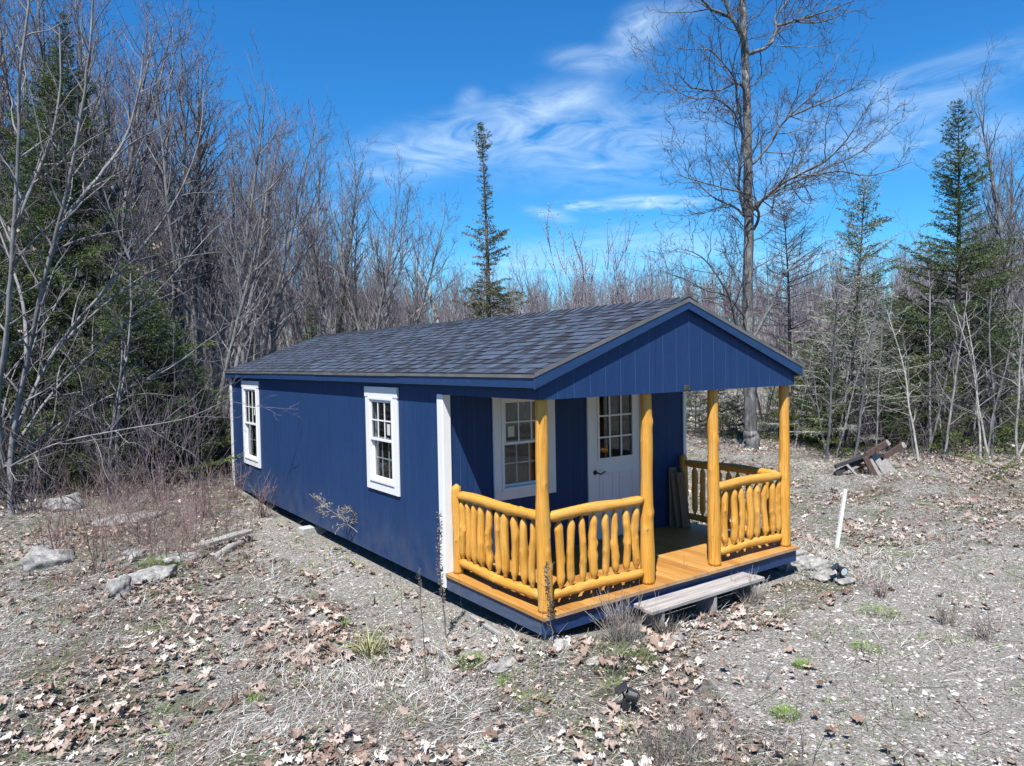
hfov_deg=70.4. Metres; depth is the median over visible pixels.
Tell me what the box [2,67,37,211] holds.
bare tree
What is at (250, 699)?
grass tuft
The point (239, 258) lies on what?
bare tree
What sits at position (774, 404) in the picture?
fir tree
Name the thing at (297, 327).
bare tree
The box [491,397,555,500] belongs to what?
window
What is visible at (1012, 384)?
fir tree
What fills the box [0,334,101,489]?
fir tree
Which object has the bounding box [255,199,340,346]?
bare tree
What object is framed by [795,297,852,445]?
sapling
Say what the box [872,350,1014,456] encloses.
fir tree
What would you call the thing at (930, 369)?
sapling
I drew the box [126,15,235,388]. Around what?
bare tree
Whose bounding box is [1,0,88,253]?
bare tree
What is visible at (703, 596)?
porch step
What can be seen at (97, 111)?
bare tree
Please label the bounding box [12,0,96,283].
bare tree
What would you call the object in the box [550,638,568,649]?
rock
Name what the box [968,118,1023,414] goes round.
bare tree
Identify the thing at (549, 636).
rock
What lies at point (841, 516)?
wooden stake
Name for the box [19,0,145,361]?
bare tree
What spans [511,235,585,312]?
bare tree
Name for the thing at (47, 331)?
fir tree
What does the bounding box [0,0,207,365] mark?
bare tree
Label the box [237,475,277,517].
red twig shrub
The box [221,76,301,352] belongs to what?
bare tree
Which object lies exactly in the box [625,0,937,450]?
maple tree
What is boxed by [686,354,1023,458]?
underbrush
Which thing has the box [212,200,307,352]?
bare tree
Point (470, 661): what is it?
grass tuft
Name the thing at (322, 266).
bare tree
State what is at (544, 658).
weed stalk
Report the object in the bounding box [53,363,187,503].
bare shrub
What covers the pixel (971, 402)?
sapling
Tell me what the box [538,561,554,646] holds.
weed stalk
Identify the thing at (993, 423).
sapling
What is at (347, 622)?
grass tuft
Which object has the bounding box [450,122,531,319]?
spruce tree
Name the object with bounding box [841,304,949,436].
fir tree
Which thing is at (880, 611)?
grass tuft
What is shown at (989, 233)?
bare tree
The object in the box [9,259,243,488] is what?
spruce tree
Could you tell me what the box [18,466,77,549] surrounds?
red twig shrub
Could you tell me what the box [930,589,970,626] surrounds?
dry bush
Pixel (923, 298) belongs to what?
bare tree
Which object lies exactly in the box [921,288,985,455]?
sapling
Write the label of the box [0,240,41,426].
sapling
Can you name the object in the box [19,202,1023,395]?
woods
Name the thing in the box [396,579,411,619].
weed stalk
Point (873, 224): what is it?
spruce tree
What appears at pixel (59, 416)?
fir tree
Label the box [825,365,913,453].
fir tree
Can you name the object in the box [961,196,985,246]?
bare tree
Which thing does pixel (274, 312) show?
bare tree
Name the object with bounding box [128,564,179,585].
rock
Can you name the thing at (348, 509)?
goldenrod stalk
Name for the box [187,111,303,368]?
bare tree
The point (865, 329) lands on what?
bare tree
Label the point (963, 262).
bare tree
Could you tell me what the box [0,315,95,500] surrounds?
fir tree
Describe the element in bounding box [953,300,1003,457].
birch tree
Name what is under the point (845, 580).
rock
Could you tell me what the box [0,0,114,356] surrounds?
bare tree
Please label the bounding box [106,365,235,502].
bare shrub
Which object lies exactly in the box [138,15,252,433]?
bare tree
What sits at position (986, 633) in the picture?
dry bush
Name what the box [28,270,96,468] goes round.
sapling
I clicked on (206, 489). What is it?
red twig shrub
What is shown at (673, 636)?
rock
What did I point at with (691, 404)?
bare tree
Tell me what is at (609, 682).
grass tuft
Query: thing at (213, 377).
sapling
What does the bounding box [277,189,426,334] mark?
bare tree
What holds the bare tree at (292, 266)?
on the ground at (910, 731)
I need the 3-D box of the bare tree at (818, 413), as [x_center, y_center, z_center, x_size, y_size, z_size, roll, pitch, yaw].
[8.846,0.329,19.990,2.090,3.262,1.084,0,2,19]
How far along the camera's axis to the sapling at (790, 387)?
21.28 m
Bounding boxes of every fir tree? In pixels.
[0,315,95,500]
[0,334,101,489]
[7,367,154,496]
[13,255,127,457]
[22,295,209,478]
[48,347,132,482]
[57,311,229,480]
[122,395,231,483]
[148,352,231,466]
[190,409,231,473]
[686,389,743,437]
[686,390,725,433]
[690,395,776,439]
[756,392,801,439]
[758,323,868,451]
[758,351,864,450]
[789,368,880,455]
[818,298,897,429]
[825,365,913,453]
[836,321,963,444]
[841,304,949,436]
[847,289,974,440]
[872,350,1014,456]
[882,325,1023,447]
[919,277,1023,439]
[934,432,977,463]
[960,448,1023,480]
[967,324,1023,434]
[977,396,1023,455]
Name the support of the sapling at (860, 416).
on the ground at (910, 731)
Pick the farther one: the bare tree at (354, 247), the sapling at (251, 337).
the bare tree at (354, 247)
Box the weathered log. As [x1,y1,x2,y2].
[212,534,252,557]
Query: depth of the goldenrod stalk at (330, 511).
10.16 m
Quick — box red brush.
[16,452,275,571]
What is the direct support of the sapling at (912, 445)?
on the ground at (910, 731)
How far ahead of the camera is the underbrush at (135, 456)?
14.97 m
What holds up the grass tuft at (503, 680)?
on the ground at (910, 731)
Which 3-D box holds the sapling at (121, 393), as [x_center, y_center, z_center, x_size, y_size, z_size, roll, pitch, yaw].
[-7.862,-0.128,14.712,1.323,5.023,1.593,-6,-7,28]
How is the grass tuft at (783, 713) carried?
on the ground at (910, 731)
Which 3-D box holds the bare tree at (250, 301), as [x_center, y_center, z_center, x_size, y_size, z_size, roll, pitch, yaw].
[-9.272,-3.288,21.835,6.641,10.702,3.211,-1,2,-10]
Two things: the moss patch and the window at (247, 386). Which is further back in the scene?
the window at (247, 386)
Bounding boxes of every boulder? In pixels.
[18,546,75,572]
[42,492,87,511]
[88,510,165,527]
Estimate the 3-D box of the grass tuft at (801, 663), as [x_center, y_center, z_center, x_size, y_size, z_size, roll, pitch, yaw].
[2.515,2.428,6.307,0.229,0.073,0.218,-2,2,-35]
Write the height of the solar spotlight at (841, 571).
0.359 m
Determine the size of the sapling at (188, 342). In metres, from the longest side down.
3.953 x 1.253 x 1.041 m
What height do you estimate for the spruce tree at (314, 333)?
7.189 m
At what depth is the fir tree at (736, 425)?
24.04 m
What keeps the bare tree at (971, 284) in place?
on the ground at (910, 731)
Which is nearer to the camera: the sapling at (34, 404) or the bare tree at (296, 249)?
the sapling at (34, 404)
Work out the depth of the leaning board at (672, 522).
10.19 m
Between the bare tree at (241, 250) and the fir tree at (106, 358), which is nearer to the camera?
the fir tree at (106, 358)
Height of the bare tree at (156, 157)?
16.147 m
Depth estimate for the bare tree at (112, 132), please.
22.09 m
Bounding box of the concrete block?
[298,524,327,534]
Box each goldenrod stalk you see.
[311,493,382,558]
[341,506,356,523]
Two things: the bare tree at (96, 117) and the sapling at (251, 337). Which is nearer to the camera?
the sapling at (251, 337)
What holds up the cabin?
on the ground at (910, 731)
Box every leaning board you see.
[668,467,676,526]
[670,471,682,527]
[676,472,690,527]
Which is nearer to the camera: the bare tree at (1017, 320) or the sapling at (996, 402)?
the sapling at (996, 402)
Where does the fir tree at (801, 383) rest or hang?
on the ground at (910, 731)
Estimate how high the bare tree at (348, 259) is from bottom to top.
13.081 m
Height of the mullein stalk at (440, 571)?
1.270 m
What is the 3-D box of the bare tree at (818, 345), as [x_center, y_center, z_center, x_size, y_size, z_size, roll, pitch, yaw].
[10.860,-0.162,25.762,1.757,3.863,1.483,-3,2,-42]
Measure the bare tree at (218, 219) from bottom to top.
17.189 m
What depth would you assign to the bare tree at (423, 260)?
56.09 m
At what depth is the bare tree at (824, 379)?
21.62 m
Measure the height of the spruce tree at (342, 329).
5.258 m
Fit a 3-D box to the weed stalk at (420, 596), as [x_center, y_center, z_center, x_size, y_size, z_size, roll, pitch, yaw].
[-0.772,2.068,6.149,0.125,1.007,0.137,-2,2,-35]
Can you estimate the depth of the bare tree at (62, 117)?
31.95 m
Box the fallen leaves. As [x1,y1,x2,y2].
[0,410,1023,765]
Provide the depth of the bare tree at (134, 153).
27.38 m
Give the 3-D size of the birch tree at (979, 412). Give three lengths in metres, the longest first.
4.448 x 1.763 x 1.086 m
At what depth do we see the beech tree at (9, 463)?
12.93 m
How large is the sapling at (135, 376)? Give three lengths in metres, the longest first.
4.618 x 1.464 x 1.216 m
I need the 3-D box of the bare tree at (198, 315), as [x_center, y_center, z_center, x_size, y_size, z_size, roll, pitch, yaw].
[-9.743,-4.613,21.834,3.070,13.394,3.687,-1,2,13]
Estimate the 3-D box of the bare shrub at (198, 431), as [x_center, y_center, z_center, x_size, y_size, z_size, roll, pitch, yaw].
[-6.396,0.849,14.776,1.980,2.706,2.329,-1,2,0]
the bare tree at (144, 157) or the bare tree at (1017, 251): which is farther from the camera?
the bare tree at (1017, 251)
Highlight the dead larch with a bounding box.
[740,199,857,436]
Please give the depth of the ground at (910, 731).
6.74 m
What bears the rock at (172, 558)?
on the ground at (910, 731)
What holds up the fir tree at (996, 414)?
on the ground at (910, 731)
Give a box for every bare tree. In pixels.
[0,0,66,281]
[0,0,95,276]
[0,0,99,371]
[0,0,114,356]
[0,0,141,362]
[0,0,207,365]
[0,2,37,288]
[0,87,53,317]
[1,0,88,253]
[1,0,197,405]
[2,0,261,458]
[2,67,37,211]
[8,59,191,363]
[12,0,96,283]
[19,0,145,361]
[30,25,85,371]
[51,36,168,337]
[53,93,310,460]
[60,0,145,404]
[61,26,166,391]
[63,21,126,349]
[73,0,179,337]
[76,52,283,361]
[86,43,338,411]
[90,58,159,313]
[98,58,255,373]
[100,106,313,445]
[113,1,311,419]
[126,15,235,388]
[127,3,253,433]
[128,111,208,342]
[131,77,192,290]
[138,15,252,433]
[142,117,238,353]
[154,84,222,358]
[167,129,242,365]
[171,142,238,393]
[186,143,286,367]
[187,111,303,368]
[197,143,271,363]
[197,166,284,366]
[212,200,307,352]
[218,174,250,352]
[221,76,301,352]
[221,160,299,360]
[225,71,303,358]
[238,181,338,346]
[239,154,325,349]
[239,170,280,357]
[240,125,311,355]
[244,178,371,343]
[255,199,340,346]
[256,151,369,341]
[264,136,437,333]
[273,98,358,335]
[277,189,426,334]
[290,218,393,327]
[291,216,360,333]
[299,148,469,331]
[306,185,414,323]
[319,164,423,331]
[321,123,381,332]
[325,160,377,330]
[356,184,438,328]
[365,215,407,327]
[389,269,402,326]
[399,270,470,323]
[402,220,445,319]
[409,274,456,323]
[411,297,447,322]
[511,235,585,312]
[636,236,706,302]
[686,391,698,415]
[732,294,787,426]
[794,344,866,451]
[800,326,839,407]
[814,343,830,439]
[859,303,876,387]
[885,166,1018,420]
[895,326,917,425]
[911,265,938,380]
[926,295,968,444]
[930,257,950,366]
[938,221,1023,373]
[946,207,987,294]
[947,199,1023,393]
[950,27,1023,422]
[950,219,1013,373]
[961,163,1023,436]
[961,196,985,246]
[965,173,1020,429]
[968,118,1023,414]
[968,152,1023,313]
[989,145,1023,297]
[993,156,1023,291]
[993,220,1023,297]
[996,206,1023,317]
[997,202,1023,309]
[998,127,1023,264]
[1012,176,1023,391]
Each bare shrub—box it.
[0,389,80,514]
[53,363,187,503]
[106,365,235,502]
[151,358,235,489]
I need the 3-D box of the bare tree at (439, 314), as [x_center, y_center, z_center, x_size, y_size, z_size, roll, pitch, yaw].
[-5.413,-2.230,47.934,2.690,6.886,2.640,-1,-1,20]
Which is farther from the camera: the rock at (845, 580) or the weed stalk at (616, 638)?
the rock at (845, 580)
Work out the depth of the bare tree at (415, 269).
30.85 m
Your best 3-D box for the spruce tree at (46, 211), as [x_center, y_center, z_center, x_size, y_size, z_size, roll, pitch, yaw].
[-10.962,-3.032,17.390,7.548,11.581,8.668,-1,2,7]
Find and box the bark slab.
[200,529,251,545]
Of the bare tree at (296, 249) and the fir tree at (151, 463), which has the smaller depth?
the fir tree at (151, 463)
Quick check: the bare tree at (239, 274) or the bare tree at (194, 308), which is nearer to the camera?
the bare tree at (239, 274)
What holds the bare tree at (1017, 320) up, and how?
on the ground at (910, 731)
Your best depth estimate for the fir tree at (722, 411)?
25.08 m
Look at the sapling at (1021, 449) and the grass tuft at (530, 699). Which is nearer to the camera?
the grass tuft at (530, 699)
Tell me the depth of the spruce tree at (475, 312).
30.98 m
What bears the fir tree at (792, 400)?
on the ground at (910, 731)
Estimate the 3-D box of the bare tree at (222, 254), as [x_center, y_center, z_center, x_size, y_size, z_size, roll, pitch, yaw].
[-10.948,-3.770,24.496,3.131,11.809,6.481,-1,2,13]
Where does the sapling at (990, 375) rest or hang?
on the ground at (910, 731)
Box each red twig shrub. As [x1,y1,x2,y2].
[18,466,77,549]
[61,449,128,575]
[103,465,190,543]
[180,460,222,517]
[214,449,254,501]
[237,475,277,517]
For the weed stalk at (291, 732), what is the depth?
5.01 m
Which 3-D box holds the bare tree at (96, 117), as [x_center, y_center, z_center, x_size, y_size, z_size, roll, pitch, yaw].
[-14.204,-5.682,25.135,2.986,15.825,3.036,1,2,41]
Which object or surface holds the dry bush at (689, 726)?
on the ground at (910, 731)
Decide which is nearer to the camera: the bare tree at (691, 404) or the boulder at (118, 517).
the boulder at (118, 517)
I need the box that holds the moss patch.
[575,639,660,676]
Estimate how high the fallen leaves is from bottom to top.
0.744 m
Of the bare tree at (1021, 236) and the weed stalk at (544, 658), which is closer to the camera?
the weed stalk at (544, 658)
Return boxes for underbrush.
[0,283,296,507]
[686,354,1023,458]
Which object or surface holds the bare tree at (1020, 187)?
on the ground at (910, 731)
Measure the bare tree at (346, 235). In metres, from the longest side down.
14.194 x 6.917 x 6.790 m
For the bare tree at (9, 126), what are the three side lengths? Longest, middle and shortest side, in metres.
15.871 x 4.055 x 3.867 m
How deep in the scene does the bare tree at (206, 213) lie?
48.40 m
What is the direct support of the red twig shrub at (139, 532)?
on the ground at (910, 731)
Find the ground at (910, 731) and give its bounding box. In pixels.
[0,317,1023,765]
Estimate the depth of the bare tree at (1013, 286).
31.25 m
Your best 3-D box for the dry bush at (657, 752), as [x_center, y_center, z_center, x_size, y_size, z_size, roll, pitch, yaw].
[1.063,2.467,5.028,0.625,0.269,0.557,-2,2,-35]
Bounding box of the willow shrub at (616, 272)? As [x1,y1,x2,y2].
[534,203,647,309]
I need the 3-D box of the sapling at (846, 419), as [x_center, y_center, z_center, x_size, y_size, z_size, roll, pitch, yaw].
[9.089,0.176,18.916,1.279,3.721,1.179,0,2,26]
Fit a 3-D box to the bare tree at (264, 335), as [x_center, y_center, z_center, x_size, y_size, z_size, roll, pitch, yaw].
[-9.034,-4.327,23.208,7.695,12.888,3.728,-1,2,-1]
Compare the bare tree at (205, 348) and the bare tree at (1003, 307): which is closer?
the bare tree at (1003, 307)
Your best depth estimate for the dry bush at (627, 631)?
6.81 m
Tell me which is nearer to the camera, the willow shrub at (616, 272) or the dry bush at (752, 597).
the dry bush at (752, 597)
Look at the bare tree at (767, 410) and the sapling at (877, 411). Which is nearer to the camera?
the sapling at (877, 411)
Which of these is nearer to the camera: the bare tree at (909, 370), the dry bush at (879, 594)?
the dry bush at (879, 594)
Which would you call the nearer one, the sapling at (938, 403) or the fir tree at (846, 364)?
the sapling at (938, 403)
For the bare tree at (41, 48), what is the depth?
19.39 m
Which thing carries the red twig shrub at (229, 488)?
on the ground at (910, 731)
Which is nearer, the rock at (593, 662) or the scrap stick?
the rock at (593, 662)
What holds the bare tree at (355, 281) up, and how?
on the ground at (910, 731)
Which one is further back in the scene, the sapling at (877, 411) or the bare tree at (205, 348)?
the bare tree at (205, 348)
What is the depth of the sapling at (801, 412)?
20.74 m
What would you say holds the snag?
on the ground at (910, 731)
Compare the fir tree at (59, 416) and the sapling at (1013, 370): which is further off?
the sapling at (1013, 370)
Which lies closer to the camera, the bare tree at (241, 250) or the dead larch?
the dead larch
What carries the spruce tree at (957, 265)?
on the ground at (910, 731)
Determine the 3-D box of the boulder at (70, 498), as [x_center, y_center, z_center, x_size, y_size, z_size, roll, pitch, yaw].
[-8.213,2.237,13.335,0.789,0.428,0.714,-1,2,9]
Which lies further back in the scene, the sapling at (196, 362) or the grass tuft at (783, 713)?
the sapling at (196, 362)
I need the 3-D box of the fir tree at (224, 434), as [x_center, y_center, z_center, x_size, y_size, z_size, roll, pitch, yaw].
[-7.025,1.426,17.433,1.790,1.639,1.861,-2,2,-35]
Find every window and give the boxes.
[241,380,260,467]
[364,386,400,496]
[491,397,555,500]
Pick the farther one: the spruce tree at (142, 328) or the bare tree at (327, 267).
the bare tree at (327, 267)
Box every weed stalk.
[290,709,295,758]
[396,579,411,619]
[414,569,431,684]
[537,623,547,691]
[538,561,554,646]
[612,588,625,683]
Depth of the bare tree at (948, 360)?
20.83 m
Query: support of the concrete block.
on the ground at (910, 731)
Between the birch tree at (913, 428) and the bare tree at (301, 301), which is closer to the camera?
the birch tree at (913, 428)
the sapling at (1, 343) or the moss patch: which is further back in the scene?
the sapling at (1, 343)
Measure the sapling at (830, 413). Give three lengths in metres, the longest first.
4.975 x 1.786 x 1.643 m
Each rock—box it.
[105,575,132,598]
[122,549,145,561]
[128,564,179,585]
[156,552,204,564]
[486,656,515,672]
[542,633,558,639]
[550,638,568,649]
[586,656,599,665]
[664,634,682,645]
[671,627,687,639]
[776,554,830,571]
[809,568,836,580]
[834,576,855,584]
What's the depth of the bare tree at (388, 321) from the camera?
33.27 m
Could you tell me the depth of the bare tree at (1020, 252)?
21.12 m
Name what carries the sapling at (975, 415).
on the ground at (910, 731)
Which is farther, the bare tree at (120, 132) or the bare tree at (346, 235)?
the bare tree at (346, 235)
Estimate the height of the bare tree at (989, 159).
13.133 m
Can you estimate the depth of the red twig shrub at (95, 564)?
9.14 m
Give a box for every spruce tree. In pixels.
[0,10,230,496]
[0,199,119,501]
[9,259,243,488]
[299,283,321,342]
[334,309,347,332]
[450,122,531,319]
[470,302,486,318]
[845,98,1023,446]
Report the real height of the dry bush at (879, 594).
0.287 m
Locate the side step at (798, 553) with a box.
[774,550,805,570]
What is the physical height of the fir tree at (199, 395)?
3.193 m
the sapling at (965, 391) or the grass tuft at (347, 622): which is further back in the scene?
the sapling at (965, 391)
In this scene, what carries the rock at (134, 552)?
on the ground at (910, 731)
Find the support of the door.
in the cabin
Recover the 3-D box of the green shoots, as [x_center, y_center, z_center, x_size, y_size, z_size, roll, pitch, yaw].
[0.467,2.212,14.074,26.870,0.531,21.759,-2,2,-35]
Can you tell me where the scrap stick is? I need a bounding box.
[469,615,501,635]
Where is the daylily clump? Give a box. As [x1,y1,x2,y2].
[328,618,401,666]
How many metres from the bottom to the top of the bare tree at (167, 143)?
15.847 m
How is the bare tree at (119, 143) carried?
on the ground at (910, 731)
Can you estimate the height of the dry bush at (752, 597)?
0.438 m
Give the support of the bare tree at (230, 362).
on the ground at (910, 731)
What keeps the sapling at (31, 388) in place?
on the ground at (910, 731)
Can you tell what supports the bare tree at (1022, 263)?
on the ground at (910, 731)
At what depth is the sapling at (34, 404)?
14.58 m
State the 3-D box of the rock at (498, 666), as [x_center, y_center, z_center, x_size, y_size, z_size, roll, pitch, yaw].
[-0.068,2.471,6.411,0.396,0.035,0.252,-3,2,-41]
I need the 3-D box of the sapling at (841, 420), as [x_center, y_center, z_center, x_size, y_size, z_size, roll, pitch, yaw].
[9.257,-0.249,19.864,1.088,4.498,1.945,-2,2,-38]
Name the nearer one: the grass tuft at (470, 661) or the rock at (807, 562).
the grass tuft at (470, 661)
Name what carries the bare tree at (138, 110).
on the ground at (910, 731)
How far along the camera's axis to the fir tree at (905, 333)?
22.54 m
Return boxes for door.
[586,394,640,541]
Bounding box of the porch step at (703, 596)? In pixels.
[634,572,764,629]
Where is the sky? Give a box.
[0,0,1023,331]
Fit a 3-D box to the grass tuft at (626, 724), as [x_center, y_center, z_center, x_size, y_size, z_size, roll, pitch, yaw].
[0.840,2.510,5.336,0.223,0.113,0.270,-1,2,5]
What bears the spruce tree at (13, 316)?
on the ground at (910, 731)
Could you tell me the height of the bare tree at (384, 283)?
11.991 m
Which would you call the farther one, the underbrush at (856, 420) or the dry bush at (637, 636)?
the underbrush at (856, 420)
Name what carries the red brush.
on the ground at (910, 731)
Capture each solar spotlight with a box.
[615,681,639,714]
[831,563,847,578]
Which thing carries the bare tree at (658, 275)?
on the ground at (910, 731)
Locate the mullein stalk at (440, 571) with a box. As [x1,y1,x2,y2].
[435,511,447,638]
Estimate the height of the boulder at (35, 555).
0.368 m
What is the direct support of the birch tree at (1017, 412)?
on the ground at (910, 731)
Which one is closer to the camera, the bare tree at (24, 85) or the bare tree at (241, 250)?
the bare tree at (24, 85)
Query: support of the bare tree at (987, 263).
on the ground at (910, 731)
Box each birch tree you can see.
[870,299,942,461]
[944,296,1011,462]
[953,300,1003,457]
[989,262,1023,460]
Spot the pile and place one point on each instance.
(883, 464)
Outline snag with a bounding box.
[398,272,438,325]
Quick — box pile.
[833,440,906,477]
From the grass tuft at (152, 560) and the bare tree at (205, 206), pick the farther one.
the bare tree at (205, 206)
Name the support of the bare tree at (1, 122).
on the ground at (910, 731)
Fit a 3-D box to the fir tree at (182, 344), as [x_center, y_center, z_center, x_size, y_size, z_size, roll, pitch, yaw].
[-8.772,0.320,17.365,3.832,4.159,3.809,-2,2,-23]
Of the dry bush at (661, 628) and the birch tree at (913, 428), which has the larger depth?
the birch tree at (913, 428)
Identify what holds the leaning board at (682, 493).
on the cabin
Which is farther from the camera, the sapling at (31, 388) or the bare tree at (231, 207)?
the bare tree at (231, 207)
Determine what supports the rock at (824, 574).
on the ground at (910, 731)
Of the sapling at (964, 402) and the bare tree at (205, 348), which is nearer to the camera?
the sapling at (964, 402)
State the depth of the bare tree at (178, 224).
27.99 m
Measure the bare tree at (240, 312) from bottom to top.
9.035 m
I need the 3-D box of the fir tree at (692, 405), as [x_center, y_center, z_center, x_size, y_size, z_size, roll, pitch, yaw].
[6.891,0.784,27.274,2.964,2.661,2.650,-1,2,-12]
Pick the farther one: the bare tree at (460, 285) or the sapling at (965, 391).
the bare tree at (460, 285)
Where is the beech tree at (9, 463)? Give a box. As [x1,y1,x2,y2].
[0,0,296,514]
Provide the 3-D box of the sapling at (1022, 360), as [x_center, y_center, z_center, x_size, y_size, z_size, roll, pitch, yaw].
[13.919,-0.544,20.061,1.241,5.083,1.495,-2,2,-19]
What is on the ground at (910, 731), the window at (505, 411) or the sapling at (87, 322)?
the sapling at (87, 322)
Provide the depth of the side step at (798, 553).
9.33 m
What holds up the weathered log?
on the ground at (910, 731)
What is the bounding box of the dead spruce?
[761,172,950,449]
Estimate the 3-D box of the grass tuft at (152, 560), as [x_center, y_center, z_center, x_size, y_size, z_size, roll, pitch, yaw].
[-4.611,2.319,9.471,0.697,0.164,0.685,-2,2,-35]
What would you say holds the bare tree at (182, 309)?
on the ground at (910, 731)
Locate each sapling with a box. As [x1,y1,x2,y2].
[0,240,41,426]
[7,322,72,500]
[10,320,59,491]
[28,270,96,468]
[69,272,110,368]
[74,258,166,495]
[78,300,143,501]
[105,308,172,458]
[140,284,212,476]
[173,314,217,432]
[176,318,210,454]
[196,348,230,452]
[225,311,274,467]
[777,349,802,425]
[790,338,823,448]
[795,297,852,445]
[800,267,868,460]
[820,297,885,449]
[835,322,888,457]
[840,278,905,457]
[840,295,879,435]
[862,328,904,445]
[880,322,924,456]
[893,253,959,453]
[917,310,958,445]
[921,276,989,461]
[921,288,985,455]
[925,355,953,449]
[946,370,989,445]
[957,346,989,434]
[957,363,987,451]
[960,356,996,442]
[964,274,1023,455]
[966,303,1016,446]
[972,307,1023,457]
[981,272,1023,413]
[1002,278,1023,436]
[1016,351,1023,456]
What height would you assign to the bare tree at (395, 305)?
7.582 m
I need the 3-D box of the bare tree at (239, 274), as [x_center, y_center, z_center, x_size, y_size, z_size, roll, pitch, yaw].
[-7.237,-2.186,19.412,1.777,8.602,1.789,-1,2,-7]
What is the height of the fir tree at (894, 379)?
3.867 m
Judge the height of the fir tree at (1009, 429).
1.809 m
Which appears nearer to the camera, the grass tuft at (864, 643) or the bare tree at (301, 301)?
the grass tuft at (864, 643)
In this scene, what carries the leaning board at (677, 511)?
on the cabin
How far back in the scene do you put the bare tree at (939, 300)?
50.87 m
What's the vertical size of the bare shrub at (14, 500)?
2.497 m
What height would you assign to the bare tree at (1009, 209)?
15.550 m
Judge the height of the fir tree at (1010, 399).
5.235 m
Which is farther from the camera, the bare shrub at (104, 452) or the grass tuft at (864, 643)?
the bare shrub at (104, 452)
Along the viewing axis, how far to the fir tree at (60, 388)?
16.67 m
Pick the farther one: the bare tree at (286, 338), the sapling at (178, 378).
the bare tree at (286, 338)
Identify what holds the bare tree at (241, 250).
on the ground at (910, 731)
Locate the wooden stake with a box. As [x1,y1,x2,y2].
[835,489,846,547]
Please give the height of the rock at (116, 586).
0.379 m
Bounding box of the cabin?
[224,296,803,635]
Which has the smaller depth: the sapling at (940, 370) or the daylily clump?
the daylily clump
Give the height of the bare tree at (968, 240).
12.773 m
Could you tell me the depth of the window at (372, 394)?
9.39 m
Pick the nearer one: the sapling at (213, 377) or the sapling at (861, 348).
the sapling at (213, 377)
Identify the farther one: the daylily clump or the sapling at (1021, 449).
the sapling at (1021, 449)
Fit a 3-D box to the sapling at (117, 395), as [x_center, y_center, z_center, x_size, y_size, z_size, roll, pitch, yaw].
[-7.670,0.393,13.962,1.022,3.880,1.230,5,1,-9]
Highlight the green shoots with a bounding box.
[0,445,1023,765]
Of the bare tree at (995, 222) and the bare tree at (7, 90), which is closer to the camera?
the bare tree at (7, 90)
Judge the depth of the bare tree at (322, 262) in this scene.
50.44 m
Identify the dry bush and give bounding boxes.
[576,582,675,643]
[596,613,651,647]
[599,666,765,765]
[623,714,703,765]
[642,608,686,634]
[731,566,769,605]
[861,576,894,597]
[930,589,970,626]
[964,599,1002,642]
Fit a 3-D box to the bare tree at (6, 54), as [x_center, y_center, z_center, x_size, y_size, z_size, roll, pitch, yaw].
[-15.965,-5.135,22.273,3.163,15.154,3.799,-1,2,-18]
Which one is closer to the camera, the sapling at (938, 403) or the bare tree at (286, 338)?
the sapling at (938, 403)
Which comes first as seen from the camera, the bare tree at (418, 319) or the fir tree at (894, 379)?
the fir tree at (894, 379)
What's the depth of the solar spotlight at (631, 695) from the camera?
5.53 m
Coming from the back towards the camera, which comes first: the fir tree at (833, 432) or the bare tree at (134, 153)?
the bare tree at (134, 153)
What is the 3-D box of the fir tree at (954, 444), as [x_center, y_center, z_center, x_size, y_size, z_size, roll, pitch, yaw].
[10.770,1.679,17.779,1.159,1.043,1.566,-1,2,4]
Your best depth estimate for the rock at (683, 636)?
7.09 m
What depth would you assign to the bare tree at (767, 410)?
27.70 m
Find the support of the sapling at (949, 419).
on the ground at (910, 731)
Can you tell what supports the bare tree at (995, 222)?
on the ground at (910, 731)
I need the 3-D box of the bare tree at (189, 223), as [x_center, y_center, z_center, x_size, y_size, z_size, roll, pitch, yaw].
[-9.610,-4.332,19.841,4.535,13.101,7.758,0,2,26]
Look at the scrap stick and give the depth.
7.32 m
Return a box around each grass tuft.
[134,552,189,568]
[242,688,266,704]
[339,614,350,626]
[452,648,488,671]
[491,672,520,687]
[511,688,554,712]
[598,674,626,697]
[618,713,638,733]
[766,700,802,721]
[789,656,813,669]
[848,640,883,655]
[858,603,903,619]
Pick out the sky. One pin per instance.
(547, 78)
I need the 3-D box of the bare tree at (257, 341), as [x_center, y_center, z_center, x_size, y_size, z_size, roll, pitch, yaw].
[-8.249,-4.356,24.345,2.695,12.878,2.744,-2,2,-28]

